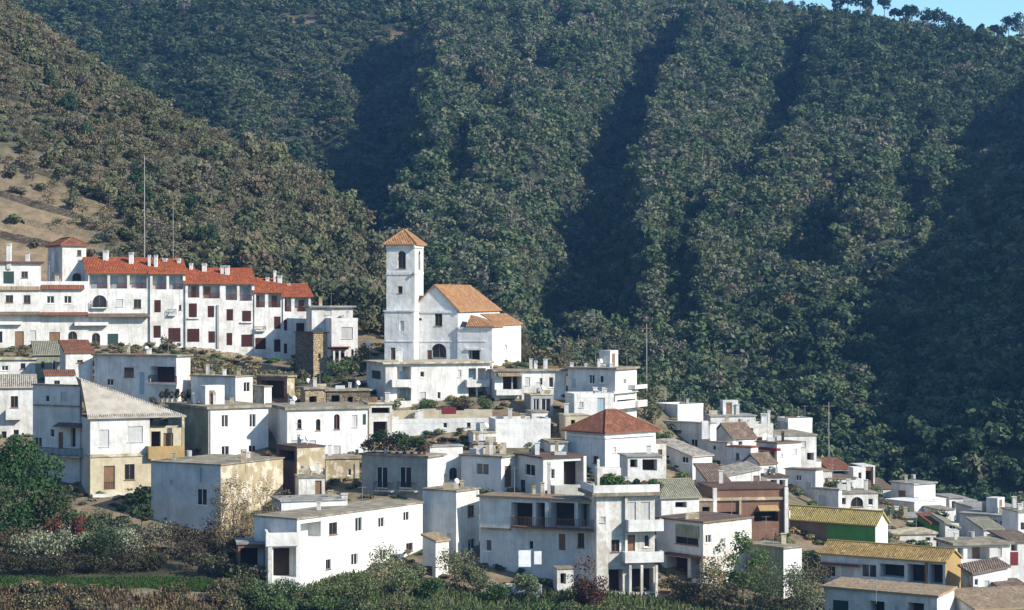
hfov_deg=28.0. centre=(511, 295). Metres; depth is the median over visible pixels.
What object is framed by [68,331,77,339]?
window
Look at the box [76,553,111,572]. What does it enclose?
shrub
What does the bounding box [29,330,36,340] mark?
window
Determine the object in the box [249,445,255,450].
window
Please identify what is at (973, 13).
sky
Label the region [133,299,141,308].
window
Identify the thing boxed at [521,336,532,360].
bare tree
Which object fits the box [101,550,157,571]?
shrub
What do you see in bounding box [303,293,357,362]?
house
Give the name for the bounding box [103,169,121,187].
slope tree
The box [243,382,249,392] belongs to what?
window
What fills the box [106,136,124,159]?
slope tree
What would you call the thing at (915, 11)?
ridge tree
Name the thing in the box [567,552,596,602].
tree
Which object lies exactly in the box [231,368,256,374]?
dry bush
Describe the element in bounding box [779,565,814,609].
shrub
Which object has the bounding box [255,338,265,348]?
window
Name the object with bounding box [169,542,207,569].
shrub
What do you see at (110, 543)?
shrub
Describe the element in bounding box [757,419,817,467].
house
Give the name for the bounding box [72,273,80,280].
window
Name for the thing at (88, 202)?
terrace wall
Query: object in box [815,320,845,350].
mountain tree
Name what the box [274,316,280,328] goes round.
window
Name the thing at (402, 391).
door
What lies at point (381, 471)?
window
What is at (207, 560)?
shrub
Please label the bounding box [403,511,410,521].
window
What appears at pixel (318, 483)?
door
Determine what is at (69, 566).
shrub
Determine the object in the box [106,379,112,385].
window
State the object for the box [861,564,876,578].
window
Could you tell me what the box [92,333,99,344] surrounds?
window
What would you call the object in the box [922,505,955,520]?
house
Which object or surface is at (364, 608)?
hedge bush
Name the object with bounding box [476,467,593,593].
house
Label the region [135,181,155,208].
slope tree
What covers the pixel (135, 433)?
window
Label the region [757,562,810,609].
shrub
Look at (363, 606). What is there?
hedge bush
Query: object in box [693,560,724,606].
shrub
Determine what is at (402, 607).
hedge bush
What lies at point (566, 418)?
outbuilding
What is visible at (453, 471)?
window
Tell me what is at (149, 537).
shrub
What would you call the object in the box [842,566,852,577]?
window
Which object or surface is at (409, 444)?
potted plant
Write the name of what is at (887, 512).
garden bush
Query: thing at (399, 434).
potted plant
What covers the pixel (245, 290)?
door
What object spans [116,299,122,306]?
window
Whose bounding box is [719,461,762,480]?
shed
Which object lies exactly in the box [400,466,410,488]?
window
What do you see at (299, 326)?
window
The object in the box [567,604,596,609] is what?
hedge bush
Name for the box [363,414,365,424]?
window
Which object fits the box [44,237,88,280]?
stair tower
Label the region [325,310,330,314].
window
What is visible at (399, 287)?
window
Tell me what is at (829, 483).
garden bush
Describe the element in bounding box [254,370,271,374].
dry bush
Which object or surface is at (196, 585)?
grass
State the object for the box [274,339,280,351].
window
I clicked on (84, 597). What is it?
bank bush
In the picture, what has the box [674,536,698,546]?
window
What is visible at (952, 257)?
mountain tree
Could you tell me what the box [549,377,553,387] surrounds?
window
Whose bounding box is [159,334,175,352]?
garden bush
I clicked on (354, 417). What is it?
window
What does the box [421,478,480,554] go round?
house
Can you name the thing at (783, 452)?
house
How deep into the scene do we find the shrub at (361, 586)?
194.63 m
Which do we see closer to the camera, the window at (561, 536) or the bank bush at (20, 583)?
the bank bush at (20, 583)
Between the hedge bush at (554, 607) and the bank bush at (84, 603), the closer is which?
the bank bush at (84, 603)
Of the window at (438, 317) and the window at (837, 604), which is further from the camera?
the window at (438, 317)
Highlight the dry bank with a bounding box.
[0,583,297,609]
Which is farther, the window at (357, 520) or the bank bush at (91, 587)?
the window at (357, 520)
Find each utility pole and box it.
[640,324,652,395]
[823,402,834,456]
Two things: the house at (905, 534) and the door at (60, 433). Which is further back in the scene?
the house at (905, 534)
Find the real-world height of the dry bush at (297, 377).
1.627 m
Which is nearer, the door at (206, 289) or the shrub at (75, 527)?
the shrub at (75, 527)
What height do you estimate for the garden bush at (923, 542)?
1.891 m
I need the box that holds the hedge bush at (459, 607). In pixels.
[444,603,469,609]
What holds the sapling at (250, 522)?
on the hillside
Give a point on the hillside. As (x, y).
(516, 406)
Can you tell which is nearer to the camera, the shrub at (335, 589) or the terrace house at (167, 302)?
the shrub at (335, 589)
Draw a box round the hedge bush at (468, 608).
[461,606,483,609]
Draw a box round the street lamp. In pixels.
[366,342,370,359]
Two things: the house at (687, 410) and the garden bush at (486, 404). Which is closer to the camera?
the garden bush at (486, 404)
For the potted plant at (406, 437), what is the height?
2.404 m
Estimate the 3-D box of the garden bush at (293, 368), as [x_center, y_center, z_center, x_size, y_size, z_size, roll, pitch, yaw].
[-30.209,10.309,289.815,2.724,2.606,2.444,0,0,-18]
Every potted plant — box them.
[159,391,163,401]
[164,388,168,401]
[169,391,173,401]
[174,389,179,401]
[180,391,185,401]
[186,388,190,400]
[360,440,374,452]
[365,431,381,452]
[372,429,390,452]
[381,435,397,453]
[387,430,405,453]
[395,434,411,453]
[402,438,419,454]
[411,436,426,454]
[417,441,431,454]
[596,475,608,484]
[603,472,615,484]
[613,475,623,484]
[623,480,630,484]
[631,478,639,484]
[648,478,656,483]
[657,482,663,490]
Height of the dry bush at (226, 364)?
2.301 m
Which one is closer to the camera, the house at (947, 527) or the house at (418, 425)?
the house at (418, 425)
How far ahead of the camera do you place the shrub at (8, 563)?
198.23 m
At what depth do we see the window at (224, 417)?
245.22 m
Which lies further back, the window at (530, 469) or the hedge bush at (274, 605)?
the window at (530, 469)
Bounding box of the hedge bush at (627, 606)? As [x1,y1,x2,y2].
[610,603,638,609]
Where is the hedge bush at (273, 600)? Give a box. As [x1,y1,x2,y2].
[256,592,289,609]
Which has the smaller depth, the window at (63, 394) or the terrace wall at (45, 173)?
the window at (63, 394)
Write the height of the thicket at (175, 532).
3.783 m
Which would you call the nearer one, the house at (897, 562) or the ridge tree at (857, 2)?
the house at (897, 562)
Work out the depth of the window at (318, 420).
246.00 m
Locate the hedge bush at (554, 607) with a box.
[532,604,564,609]
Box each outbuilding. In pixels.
[252,385,272,403]
[420,531,450,576]
[558,403,588,438]
[656,439,666,477]
[693,463,730,485]
[699,496,714,511]
[747,533,803,598]
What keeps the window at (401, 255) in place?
in the church
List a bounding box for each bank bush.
[0,595,6,604]
[6,585,23,591]
[11,578,36,590]
[20,592,50,602]
[21,595,53,609]
[22,584,46,594]
[23,580,42,591]
[44,591,62,605]
[49,580,73,592]
[65,591,87,598]
[71,592,96,602]
[75,600,102,609]
[78,583,99,594]
[165,581,189,594]
[206,589,223,604]
[218,589,239,603]
[223,594,245,606]
[223,604,242,609]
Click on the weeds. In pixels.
(326, 379)
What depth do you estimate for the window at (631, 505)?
204.84 m
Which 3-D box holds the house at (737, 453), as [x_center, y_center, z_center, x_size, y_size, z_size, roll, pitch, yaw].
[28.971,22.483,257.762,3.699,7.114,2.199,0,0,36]
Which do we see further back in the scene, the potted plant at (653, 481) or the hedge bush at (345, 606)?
the potted plant at (653, 481)
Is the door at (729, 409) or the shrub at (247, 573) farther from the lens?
the door at (729, 409)
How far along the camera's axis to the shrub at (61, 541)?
204.58 m
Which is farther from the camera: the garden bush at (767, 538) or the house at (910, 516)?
the house at (910, 516)
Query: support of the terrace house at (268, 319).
on the hillside
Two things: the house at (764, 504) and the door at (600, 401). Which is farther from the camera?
the door at (600, 401)
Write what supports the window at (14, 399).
in the house at (16, 403)
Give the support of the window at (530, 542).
in the house at (555, 529)
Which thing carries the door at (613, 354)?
in the house at (612, 376)
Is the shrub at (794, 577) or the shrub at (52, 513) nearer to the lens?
the shrub at (794, 577)
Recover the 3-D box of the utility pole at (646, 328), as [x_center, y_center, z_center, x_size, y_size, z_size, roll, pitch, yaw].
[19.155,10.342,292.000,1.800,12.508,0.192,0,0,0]
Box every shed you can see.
[254,374,296,402]
[468,427,497,452]
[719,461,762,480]
[916,512,939,536]
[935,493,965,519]
[963,497,977,501]
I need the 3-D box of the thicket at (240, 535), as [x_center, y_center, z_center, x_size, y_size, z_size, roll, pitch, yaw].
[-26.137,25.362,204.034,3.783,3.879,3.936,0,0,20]
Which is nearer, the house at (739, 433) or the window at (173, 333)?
the house at (739, 433)
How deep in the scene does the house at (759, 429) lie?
276.76 m
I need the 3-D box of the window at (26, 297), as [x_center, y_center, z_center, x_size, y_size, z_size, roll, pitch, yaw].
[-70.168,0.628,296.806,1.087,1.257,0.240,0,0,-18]
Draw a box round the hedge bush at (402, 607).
[393,601,413,609]
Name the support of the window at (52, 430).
in the house at (57, 415)
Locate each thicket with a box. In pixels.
[156,521,191,548]
[170,524,206,549]
[175,537,217,560]
[182,516,224,551]
[206,521,238,557]
[230,531,251,554]
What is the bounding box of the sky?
[765,0,1023,38]
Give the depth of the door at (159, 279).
303.99 m
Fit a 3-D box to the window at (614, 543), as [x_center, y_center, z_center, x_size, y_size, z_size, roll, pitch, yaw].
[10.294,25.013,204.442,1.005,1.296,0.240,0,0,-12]
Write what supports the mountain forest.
on the hillside
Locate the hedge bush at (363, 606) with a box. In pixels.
[356,602,390,609]
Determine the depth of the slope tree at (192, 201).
350.74 m
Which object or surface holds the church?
on the hillside
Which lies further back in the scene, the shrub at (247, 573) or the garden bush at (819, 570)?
the garden bush at (819, 570)
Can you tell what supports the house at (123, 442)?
on the hillside
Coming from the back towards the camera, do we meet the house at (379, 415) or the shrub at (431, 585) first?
the house at (379, 415)
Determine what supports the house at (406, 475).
on the hillside
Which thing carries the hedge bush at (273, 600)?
on the hillside
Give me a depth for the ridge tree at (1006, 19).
760.28 m
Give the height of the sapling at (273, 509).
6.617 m
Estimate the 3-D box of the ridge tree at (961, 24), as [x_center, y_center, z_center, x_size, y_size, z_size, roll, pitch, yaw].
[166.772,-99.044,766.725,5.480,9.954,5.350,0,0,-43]
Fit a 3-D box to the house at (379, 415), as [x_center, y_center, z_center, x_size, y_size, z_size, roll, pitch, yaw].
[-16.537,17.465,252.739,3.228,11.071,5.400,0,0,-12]
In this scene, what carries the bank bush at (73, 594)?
on the hillside
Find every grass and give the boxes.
[0,574,215,592]
[238,568,834,609]
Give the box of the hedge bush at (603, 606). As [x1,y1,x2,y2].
[598,603,624,609]
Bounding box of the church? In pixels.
[383,229,522,368]
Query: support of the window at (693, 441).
in the house at (700, 435)
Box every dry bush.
[190,359,201,370]
[199,360,212,372]
[209,364,221,373]
[218,361,235,373]
[226,363,241,372]
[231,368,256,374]
[245,362,261,372]
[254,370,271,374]
[268,369,283,374]
[274,371,293,374]
[290,371,300,378]
[297,369,310,377]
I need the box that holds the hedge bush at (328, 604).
[307,596,340,609]
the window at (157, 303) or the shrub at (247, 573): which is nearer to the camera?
the shrub at (247, 573)
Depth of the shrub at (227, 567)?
197.90 m
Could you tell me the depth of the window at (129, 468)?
234.16 m
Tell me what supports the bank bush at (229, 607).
on the hillside
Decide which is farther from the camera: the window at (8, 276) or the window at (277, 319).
the window at (277, 319)
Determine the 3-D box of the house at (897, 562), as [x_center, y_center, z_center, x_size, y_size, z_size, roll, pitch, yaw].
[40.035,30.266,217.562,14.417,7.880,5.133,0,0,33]
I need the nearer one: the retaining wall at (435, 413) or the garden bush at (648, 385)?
the retaining wall at (435, 413)
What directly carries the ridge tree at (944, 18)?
on the hillside
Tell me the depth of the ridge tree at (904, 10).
771.88 m
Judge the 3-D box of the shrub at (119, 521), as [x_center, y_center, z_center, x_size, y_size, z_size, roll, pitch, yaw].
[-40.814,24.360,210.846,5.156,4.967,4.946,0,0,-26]
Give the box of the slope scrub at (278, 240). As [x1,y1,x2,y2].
[0,0,816,456]
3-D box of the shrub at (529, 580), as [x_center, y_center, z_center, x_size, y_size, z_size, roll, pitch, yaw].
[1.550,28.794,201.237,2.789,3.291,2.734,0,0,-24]
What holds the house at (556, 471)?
on the hillside
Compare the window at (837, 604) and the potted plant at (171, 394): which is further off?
the potted plant at (171, 394)
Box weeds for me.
[0,341,961,609]
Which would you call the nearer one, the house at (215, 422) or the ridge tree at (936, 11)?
the house at (215, 422)
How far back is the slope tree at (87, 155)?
357.05 m
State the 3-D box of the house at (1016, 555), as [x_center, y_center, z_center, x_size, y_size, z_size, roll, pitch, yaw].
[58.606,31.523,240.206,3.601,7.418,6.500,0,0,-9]
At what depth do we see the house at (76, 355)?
268.97 m
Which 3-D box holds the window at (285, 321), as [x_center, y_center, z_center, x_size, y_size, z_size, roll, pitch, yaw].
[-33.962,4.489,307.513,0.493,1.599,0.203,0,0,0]
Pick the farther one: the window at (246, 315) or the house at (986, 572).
the window at (246, 315)
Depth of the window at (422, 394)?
263.60 m
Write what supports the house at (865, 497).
on the hillside
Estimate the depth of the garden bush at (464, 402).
260.56 m
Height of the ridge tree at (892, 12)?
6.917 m
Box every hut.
[293,331,328,377]
[298,377,327,401]
[325,374,371,403]
[991,578,1023,585]
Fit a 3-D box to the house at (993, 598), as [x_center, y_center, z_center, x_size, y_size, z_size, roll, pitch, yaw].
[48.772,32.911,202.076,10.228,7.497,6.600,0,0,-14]
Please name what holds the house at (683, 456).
on the hillside
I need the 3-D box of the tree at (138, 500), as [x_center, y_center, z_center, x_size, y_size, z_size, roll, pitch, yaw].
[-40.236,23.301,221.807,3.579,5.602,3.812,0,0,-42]
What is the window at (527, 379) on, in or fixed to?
in the house at (510, 383)
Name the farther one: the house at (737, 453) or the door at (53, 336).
the door at (53, 336)
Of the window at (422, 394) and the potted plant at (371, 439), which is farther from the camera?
the window at (422, 394)
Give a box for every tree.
[0,433,66,544]
[0,467,19,536]
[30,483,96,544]
[43,70,59,97]
[60,91,79,110]
[66,111,84,131]
[75,120,95,146]
[76,68,95,95]
[78,149,97,164]
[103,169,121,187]
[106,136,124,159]
[122,484,153,528]
[126,206,143,224]
[127,161,148,185]
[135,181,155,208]
[147,217,167,240]
[157,192,175,212]
[173,199,189,213]
[180,193,199,215]
[192,179,211,197]
[194,224,219,247]
[198,144,217,162]
[203,166,221,195]
[233,235,246,245]
[290,178,302,193]
[295,191,307,204]
[521,329,530,361]
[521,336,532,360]
[558,343,576,367]
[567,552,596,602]
[704,539,726,609]
[720,530,770,605]
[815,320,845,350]
[831,0,843,7]
[840,0,854,5]
[854,0,865,9]
[862,0,873,8]
[876,0,891,15]
[889,8,900,19]
[892,294,914,313]
[895,4,911,16]
[905,4,922,21]
[919,7,939,21]
[927,7,947,24]
[937,241,966,274]
[939,14,956,29]
[944,206,975,235]
[954,17,965,31]
[987,24,1001,32]
[1000,15,1018,35]
[1007,11,1023,35]
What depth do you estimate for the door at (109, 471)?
233.36 m
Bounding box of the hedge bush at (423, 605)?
[404,599,437,609]
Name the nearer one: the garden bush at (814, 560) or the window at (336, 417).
the garden bush at (814, 560)
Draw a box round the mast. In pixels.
[144,156,144,256]
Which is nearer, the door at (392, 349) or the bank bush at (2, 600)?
the bank bush at (2, 600)
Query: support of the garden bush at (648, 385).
on the hillside
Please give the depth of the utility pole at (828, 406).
305.95 m
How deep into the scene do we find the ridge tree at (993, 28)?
761.23 m
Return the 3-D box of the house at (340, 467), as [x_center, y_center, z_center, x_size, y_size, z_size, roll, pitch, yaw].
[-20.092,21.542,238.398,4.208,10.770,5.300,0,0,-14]
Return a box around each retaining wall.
[185,347,267,359]
[392,408,491,418]
[557,413,590,432]
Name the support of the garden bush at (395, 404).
on the hillside
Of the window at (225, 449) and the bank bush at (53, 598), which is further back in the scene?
the window at (225, 449)
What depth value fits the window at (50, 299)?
297.97 m
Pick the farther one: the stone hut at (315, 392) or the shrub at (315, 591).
the stone hut at (315, 392)
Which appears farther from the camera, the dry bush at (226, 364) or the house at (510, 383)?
the dry bush at (226, 364)
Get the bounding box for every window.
[2,366,7,370]
[2,431,6,437]
[3,271,13,283]
[6,295,12,302]
[11,396,17,407]
[20,363,25,369]
[21,271,27,277]
[23,295,30,303]
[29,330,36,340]
[35,437,41,447]
[46,296,54,303]
[49,429,54,437]
[60,392,65,400]
[63,296,71,303]
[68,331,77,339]
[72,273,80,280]
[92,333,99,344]
[93,295,106,306]
[99,430,108,447]
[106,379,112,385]
[107,334,117,344]
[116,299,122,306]
[123,367,133,377]
[124,464,133,480]
[127,426,142,442]
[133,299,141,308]
[153,325,160,337]
[154,300,160,311]
[168,328,179,341]
[187,329,198,341]
[189,303,196,316]
[196,489,206,505]
[208,306,213,316]
[208,331,214,342]
[221,415,228,427]
[222,446,228,453]
[226,309,232,320]
[226,333,231,344]
[241,335,252,346]
[242,311,250,320]
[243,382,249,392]
[249,414,255,427]
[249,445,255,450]
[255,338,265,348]
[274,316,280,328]
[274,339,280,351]
[284,320,286,329]
[296,323,303,330]
[297,419,300,429]
[316,419,319,429]
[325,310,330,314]
[326,559,331,569]
[328,522,337,535]
[333,414,340,429]
[334,446,339,453]
[341,327,352,338]
[351,415,357,427]
[351,553,356,565]
[355,517,362,532]
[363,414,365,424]
[372,370,380,378]
[377,466,386,488]
[378,517,385,528]
[397,286,402,293]
[398,251,405,268]
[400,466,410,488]
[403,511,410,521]
[406,543,411,550]
[419,392,425,399]
[431,344,445,357]
[435,314,441,325]
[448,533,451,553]
[449,468,456,480]
[467,505,474,517]
[468,539,473,550]
[477,463,488,475]
[485,540,491,551]
[521,480,524,492]
[524,464,534,476]
[525,377,530,385]
[528,540,532,549]
[533,399,538,408]
[542,399,549,412]
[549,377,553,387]
[551,469,554,479]
[571,379,576,387]
[578,533,584,548]
[589,375,593,383]
[611,540,619,552]
[628,502,635,519]
[641,502,649,519]
[643,535,649,547]
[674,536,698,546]
[682,456,688,463]
[691,439,697,447]
[705,535,710,543]
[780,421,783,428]
[795,475,800,480]
[806,482,810,489]
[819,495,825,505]
[827,566,834,576]
[833,600,847,609]
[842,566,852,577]
[850,497,862,507]
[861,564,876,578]
[867,499,873,505]
[949,525,956,529]
[997,548,1002,556]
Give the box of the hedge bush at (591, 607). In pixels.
[576,604,607,609]
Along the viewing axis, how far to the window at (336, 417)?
246.72 m
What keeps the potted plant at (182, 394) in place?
on the house at (215, 422)
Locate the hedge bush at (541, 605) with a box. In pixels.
[530,600,551,609]
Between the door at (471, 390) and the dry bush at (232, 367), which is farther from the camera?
the dry bush at (232, 367)
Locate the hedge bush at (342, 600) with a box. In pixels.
[322,596,350,608]
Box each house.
[0,243,43,347]
[0,357,37,373]
[0,374,37,438]
[31,341,59,377]
[31,383,82,484]
[41,275,88,340]
[43,369,75,384]
[58,340,94,384]
[74,250,157,345]
[76,377,186,497]
[91,345,193,403]
[144,258,187,347]
[149,440,284,530]
[165,385,271,454]
[181,263,256,355]
[190,364,253,402]
[234,490,423,593]
[252,271,284,359]
[265,396,370,454]
[275,423,325,494]
[280,283,313,359]
[294,462,325,494]
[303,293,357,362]
[325,444,360,483]
[359,446,446,500]
[362,392,393,443]
[363,347,493,407]
[392,407,488,437]
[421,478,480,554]
[426,444,463,483]
[458,442,516,491]
[467,421,496,440]
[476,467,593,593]
[488,359,567,400]
[489,409,550,447]
[513,440,594,494]
[523,382,553,415]
[525,409,548,418]
[541,438,569,451]
[561,408,659,473]
[564,345,646,417]
[565,387,613,414]
[578,459,663,596]
[617,429,663,481]
[648,478,701,519]
[655,394,702,421]
[655,499,753,587]
[658,438,714,479]
[663,420,717,452]
[697,460,787,541]
[703,400,756,427]
[708,441,731,464]
[716,416,757,445]
[725,445,759,464]
[738,410,772,445]
[741,452,777,472]
[754,420,802,473]
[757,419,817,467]
[761,466,789,486]
[777,416,811,432]
[784,467,824,498]
[788,504,890,542]
[811,467,832,483]
[811,487,843,507]
[816,457,848,474]
[816,458,821,466]
[818,539,962,587]
[820,577,957,609]
[832,473,857,487]
[837,479,879,509]
[848,466,865,487]
[850,463,875,487]
[873,483,886,510]
[875,477,890,498]
[885,474,946,511]
[888,509,937,545]
[894,506,919,521]
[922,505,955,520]
[929,512,960,536]
[933,531,1014,577]
[954,496,1011,536]
[954,585,1023,609]
[957,557,1010,587]
[966,516,1004,535]
[987,529,1023,581]
[1001,496,1023,532]
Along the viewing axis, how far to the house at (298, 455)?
232.55 m
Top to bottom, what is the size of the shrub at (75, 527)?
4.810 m
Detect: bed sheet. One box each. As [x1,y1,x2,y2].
[519,550,530,566]
[534,551,541,563]
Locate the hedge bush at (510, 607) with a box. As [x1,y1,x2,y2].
[505,602,528,609]
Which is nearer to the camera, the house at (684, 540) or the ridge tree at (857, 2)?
the house at (684, 540)
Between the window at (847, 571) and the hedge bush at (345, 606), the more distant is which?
the window at (847, 571)
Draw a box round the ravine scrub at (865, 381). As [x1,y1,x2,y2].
[641,310,1023,504]
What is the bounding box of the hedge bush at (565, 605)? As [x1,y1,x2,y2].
[557,599,590,609]
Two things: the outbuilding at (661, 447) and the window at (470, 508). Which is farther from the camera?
the outbuilding at (661, 447)
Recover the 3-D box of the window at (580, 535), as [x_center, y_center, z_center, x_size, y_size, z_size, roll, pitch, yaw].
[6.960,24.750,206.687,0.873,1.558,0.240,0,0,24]
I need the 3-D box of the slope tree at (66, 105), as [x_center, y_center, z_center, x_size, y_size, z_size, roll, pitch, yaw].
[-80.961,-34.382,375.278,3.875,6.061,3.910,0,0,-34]
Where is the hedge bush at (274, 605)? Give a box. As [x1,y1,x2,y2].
[268,598,289,609]
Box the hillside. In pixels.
[0,0,1023,609]
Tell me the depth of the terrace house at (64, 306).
298.47 m
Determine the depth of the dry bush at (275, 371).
286.78 m
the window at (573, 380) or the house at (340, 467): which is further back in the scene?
the window at (573, 380)
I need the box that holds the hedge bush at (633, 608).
[614,604,643,609]
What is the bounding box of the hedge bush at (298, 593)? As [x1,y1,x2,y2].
[287,588,309,607]
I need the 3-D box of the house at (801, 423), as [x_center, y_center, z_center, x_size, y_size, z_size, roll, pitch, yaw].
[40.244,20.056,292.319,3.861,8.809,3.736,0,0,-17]
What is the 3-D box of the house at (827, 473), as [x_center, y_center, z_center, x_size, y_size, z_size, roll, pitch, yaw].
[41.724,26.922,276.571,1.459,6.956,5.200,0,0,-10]
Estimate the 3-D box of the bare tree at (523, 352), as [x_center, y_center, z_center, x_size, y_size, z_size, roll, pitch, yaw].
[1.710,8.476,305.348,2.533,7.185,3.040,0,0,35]
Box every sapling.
[206,478,232,553]
[210,515,237,559]
[219,469,248,556]
[227,493,252,537]
[229,483,259,536]
[251,475,280,527]
[258,504,282,512]
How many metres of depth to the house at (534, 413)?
253.24 m
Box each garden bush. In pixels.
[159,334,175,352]
[290,360,296,370]
[326,359,352,377]
[345,358,359,374]
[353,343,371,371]
[391,399,401,409]
[418,398,437,408]
[451,396,474,409]
[477,395,493,409]
[637,366,662,402]
[641,398,663,424]
[656,430,673,438]
[761,533,794,543]
[802,549,820,575]
[805,565,833,583]
[807,500,818,505]
[824,477,842,487]
[868,485,882,496]
[883,507,894,517]
[914,540,932,545]
[930,509,948,517]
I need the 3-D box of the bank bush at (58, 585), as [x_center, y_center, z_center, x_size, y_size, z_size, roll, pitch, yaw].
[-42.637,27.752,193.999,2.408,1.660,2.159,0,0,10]
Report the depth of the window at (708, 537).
210.70 m
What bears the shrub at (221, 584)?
on the hillside
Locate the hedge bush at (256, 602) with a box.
[248,589,273,609]
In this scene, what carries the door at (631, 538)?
in the house at (626, 525)
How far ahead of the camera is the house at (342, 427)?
246.71 m
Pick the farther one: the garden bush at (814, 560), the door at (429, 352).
the door at (429, 352)
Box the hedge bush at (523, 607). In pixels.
[511,604,541,609]
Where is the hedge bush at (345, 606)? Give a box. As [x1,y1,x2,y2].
[335,597,362,609]
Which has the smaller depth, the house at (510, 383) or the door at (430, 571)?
the door at (430, 571)
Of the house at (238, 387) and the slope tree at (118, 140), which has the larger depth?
the slope tree at (118, 140)
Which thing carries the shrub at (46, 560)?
on the hillside
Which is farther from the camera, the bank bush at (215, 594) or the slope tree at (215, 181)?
the slope tree at (215, 181)
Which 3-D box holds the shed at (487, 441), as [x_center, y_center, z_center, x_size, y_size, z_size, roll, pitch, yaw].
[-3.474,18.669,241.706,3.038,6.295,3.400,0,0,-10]
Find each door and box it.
[15,331,23,347]
[49,332,59,340]
[59,432,62,448]
[92,277,97,288]
[104,466,114,489]
[112,277,117,288]
[136,277,141,288]
[140,372,143,393]
[157,277,162,288]
[163,433,172,445]
[170,277,174,288]
[191,286,195,297]
[204,287,209,297]
[209,390,214,403]
[243,288,247,300]
[272,296,276,306]
[299,300,303,305]
[316,481,321,493]
[391,348,394,359]
[400,368,405,378]
[400,389,405,397]
[427,350,431,358]
[427,566,431,574]
[469,370,474,378]
[469,388,474,392]
[505,466,510,486]
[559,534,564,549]
[597,398,604,411]
[612,353,614,365]
[628,535,634,550]
[727,402,731,413]
[760,561,765,573]
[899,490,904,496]
[972,547,979,558]
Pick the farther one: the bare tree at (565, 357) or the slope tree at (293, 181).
the slope tree at (293, 181)
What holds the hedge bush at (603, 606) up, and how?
on the hillside
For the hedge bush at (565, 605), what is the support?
on the hillside
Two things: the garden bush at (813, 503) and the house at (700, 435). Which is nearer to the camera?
the garden bush at (813, 503)
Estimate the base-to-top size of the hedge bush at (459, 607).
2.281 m
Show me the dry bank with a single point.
(105, 600)
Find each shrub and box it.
[0,526,30,560]
[0,555,43,574]
[7,529,59,559]
[25,554,75,574]
[40,524,76,556]
[41,514,63,553]
[51,552,103,575]
[64,506,114,552]
[66,531,97,557]
[71,515,85,553]
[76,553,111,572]
[85,524,126,557]
[87,509,136,552]
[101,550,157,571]
[105,524,144,558]
[128,520,177,556]
[128,551,174,570]
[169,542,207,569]
[192,552,236,576]
[207,577,241,591]
[216,557,248,579]
[229,563,268,592]
[239,576,270,603]
[267,577,303,600]
[292,584,328,606]
[314,582,350,598]
[336,569,382,601]
[365,542,412,597]
[386,561,425,598]
[415,577,444,598]
[434,546,480,591]
[461,563,491,592]
[482,581,510,602]
[512,572,540,598]
[570,579,593,604]
[576,575,608,607]
[659,576,704,601]
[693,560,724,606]
[705,579,744,609]
[731,557,783,609]
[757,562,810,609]
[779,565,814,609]
[784,571,827,609]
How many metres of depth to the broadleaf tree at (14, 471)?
212.63 m
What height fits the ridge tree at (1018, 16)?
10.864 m
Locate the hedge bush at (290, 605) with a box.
[275,597,298,609]
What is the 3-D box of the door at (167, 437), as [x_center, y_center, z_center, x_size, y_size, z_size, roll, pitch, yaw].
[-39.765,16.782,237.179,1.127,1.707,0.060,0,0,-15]
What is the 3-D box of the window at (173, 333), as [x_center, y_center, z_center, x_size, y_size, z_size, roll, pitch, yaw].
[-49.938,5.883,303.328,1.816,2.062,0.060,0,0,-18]
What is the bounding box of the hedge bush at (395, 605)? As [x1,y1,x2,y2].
[377,598,407,609]
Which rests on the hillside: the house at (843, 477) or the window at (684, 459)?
the house at (843, 477)
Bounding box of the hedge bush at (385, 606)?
[370,603,395,609]
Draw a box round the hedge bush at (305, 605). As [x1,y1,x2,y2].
[293,596,322,609]
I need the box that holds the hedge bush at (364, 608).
[350,601,379,609]
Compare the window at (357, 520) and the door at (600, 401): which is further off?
the door at (600, 401)
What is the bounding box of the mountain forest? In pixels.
[13,0,1023,497]
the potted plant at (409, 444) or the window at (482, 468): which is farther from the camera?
the window at (482, 468)
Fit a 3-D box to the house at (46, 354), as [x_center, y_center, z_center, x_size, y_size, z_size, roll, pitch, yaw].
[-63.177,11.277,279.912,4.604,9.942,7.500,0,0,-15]
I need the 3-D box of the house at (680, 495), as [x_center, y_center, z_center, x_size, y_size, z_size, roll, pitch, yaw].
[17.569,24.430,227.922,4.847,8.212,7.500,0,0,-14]
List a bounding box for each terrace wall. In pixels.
[0,190,78,218]
[0,230,50,247]
[15,159,80,186]
[25,219,115,239]
[33,181,105,210]
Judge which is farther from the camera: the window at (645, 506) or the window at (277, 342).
the window at (277, 342)
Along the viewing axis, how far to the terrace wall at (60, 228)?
335.13 m
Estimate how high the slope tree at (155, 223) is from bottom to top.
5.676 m
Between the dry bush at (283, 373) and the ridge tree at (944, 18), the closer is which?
the dry bush at (283, 373)
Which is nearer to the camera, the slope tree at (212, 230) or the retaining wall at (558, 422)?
the retaining wall at (558, 422)
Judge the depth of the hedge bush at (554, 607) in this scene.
195.47 m
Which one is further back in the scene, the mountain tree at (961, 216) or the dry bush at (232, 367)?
the mountain tree at (961, 216)
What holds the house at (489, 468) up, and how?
on the hillside
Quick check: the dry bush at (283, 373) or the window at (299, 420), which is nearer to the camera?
the window at (299, 420)
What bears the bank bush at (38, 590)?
on the hillside
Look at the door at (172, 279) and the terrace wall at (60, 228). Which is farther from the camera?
the terrace wall at (60, 228)
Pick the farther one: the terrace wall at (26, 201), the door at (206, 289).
the terrace wall at (26, 201)
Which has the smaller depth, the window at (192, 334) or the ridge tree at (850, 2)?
the window at (192, 334)
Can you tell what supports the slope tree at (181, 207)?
on the hillside
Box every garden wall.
[484,583,541,596]
[660,590,702,600]

